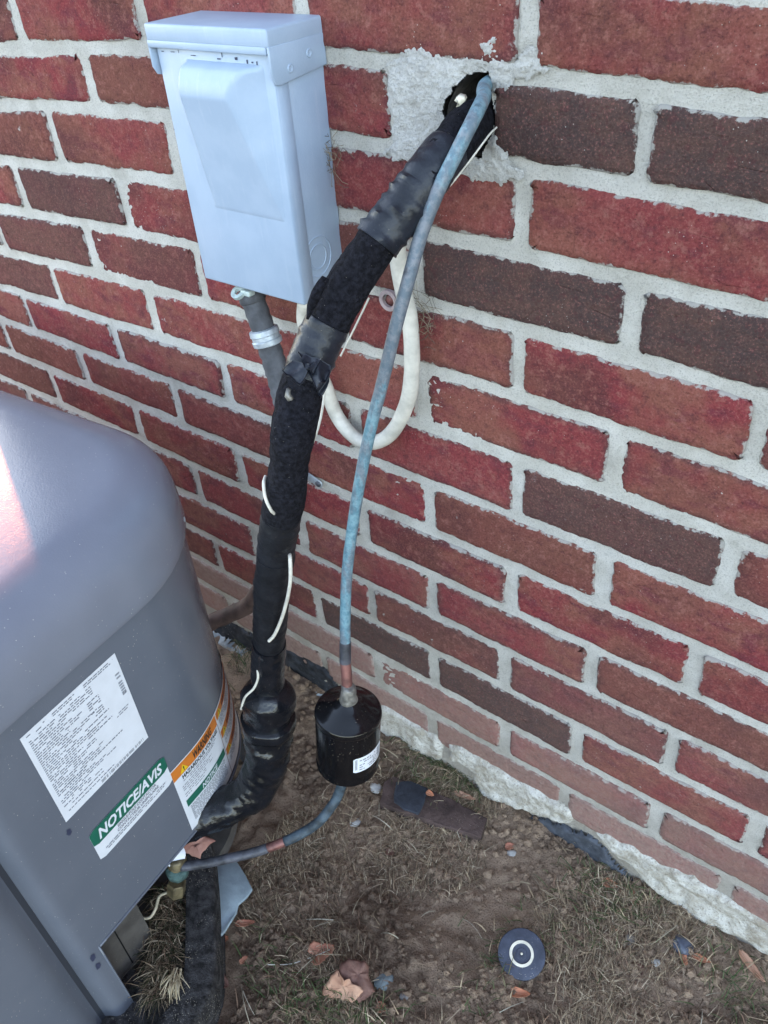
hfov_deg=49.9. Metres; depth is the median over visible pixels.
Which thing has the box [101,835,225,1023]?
equipment pad
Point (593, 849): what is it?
membrane strip
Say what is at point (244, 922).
dry leaf
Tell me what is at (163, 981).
dead grass clump
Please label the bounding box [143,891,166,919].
bare wire
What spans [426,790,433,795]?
dry leaf
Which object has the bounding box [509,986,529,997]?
dry leaf
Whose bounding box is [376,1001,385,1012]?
dry leaf
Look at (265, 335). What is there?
conduit
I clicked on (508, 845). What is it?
dry leaf
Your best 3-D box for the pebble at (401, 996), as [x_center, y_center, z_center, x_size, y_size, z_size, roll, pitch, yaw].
[0.025,0.576,0.978,0.012,0.008,0.013,-17,40,-15]
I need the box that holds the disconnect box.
[144,10,341,304]
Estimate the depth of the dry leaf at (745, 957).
0.97 m
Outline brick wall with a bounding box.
[0,0,767,954]
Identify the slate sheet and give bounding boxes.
[217,862,251,936]
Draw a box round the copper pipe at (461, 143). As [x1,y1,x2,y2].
[339,74,492,687]
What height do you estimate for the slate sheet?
0.015 m
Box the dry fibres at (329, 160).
[323,130,354,187]
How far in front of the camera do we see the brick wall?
0.83 m
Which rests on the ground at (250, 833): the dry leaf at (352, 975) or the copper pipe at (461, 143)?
the dry leaf at (352, 975)
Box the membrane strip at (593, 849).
[531,815,634,880]
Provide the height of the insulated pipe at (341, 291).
0.790 m
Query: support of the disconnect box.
attached to the brick wall
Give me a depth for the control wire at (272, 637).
0.70 m
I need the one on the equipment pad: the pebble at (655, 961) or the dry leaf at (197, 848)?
the dry leaf at (197, 848)
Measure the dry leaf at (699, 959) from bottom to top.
0.003 m
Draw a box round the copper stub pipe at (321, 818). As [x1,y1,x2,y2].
[180,785,345,871]
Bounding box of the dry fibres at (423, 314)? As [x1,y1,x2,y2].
[393,289,442,349]
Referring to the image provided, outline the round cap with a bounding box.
[498,928,545,980]
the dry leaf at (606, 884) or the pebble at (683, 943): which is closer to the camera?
the pebble at (683, 943)
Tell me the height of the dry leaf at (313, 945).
0.010 m
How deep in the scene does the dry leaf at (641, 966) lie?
0.99 m
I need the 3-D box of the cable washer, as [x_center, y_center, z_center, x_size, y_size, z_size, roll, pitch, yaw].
[0.005,-0.202,0.787,0.021,0.021,0.006,23,46,30]
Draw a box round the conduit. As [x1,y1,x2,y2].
[208,286,285,630]
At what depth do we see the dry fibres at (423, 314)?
0.76 m
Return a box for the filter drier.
[314,683,381,786]
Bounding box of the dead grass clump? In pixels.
[125,879,195,1022]
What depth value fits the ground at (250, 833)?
1.05 m
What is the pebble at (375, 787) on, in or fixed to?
on the ground at (250, 833)
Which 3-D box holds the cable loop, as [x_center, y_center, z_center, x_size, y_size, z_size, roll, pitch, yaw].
[0.012,-0.191,0.781,0.221,0.344,0.073,6,40,14]
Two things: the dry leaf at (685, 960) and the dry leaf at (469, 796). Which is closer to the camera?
the dry leaf at (685, 960)
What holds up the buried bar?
on the ground at (250, 833)
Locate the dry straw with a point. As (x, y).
(263, 867)
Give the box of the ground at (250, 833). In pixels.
[214,632,767,1023]
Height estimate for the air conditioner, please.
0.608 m
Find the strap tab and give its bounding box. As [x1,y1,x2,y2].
[308,473,322,487]
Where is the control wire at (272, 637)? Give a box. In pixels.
[240,127,496,709]
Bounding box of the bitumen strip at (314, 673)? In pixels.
[214,623,337,691]
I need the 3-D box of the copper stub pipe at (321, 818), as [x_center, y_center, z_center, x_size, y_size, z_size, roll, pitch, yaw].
[-0.136,0.352,0.935,0.218,0.146,0.022,-9,39,-5]
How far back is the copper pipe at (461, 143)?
0.65 m
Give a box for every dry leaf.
[184,836,214,858]
[224,974,228,987]
[235,919,254,926]
[239,956,247,963]
[268,940,334,964]
[322,959,374,1002]
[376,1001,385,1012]
[385,847,394,854]
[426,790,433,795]
[454,791,475,799]
[505,842,514,849]
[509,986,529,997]
[603,877,618,887]
[635,962,643,973]
[678,951,687,964]
[691,953,711,962]
[738,949,765,981]
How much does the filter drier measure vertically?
0.136 m
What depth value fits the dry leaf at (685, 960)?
0.98 m
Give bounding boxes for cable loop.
[296,140,487,449]
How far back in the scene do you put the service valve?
0.97 m
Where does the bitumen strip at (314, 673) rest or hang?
attached to the brick wall
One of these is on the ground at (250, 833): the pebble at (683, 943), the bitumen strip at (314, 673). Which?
the pebble at (683, 943)
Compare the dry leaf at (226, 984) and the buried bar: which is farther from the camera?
the buried bar
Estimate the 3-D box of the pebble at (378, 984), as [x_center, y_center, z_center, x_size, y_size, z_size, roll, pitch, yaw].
[0.000,0.568,0.998,0.024,0.014,0.021,-1,39,5]
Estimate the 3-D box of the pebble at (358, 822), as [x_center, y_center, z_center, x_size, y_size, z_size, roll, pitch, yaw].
[-0.041,0.440,1.169,0.016,0.009,0.013,-11,39,-7]
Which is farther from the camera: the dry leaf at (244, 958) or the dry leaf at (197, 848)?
the dry leaf at (197, 848)
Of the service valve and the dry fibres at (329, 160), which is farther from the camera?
the service valve
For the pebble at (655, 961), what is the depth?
0.99 m
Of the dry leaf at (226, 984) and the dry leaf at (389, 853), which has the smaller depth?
the dry leaf at (226, 984)
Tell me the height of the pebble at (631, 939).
0.010 m
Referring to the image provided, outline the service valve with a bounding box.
[165,848,188,900]
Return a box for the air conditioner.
[0,390,244,1023]
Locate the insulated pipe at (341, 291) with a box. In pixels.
[186,91,494,844]
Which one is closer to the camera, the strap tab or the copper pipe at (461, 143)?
the copper pipe at (461, 143)
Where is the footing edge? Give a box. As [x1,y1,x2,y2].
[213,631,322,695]
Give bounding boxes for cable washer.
[379,289,395,311]
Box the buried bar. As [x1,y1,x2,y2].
[380,776,486,842]
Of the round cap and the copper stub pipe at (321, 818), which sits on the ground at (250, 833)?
the round cap
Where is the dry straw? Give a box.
[233,667,767,1023]
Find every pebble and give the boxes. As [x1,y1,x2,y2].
[350,818,360,826]
[370,783,381,793]
[374,973,393,990]
[399,992,408,1000]
[507,850,516,856]
[625,933,636,947]
[651,959,660,965]
[673,934,693,956]

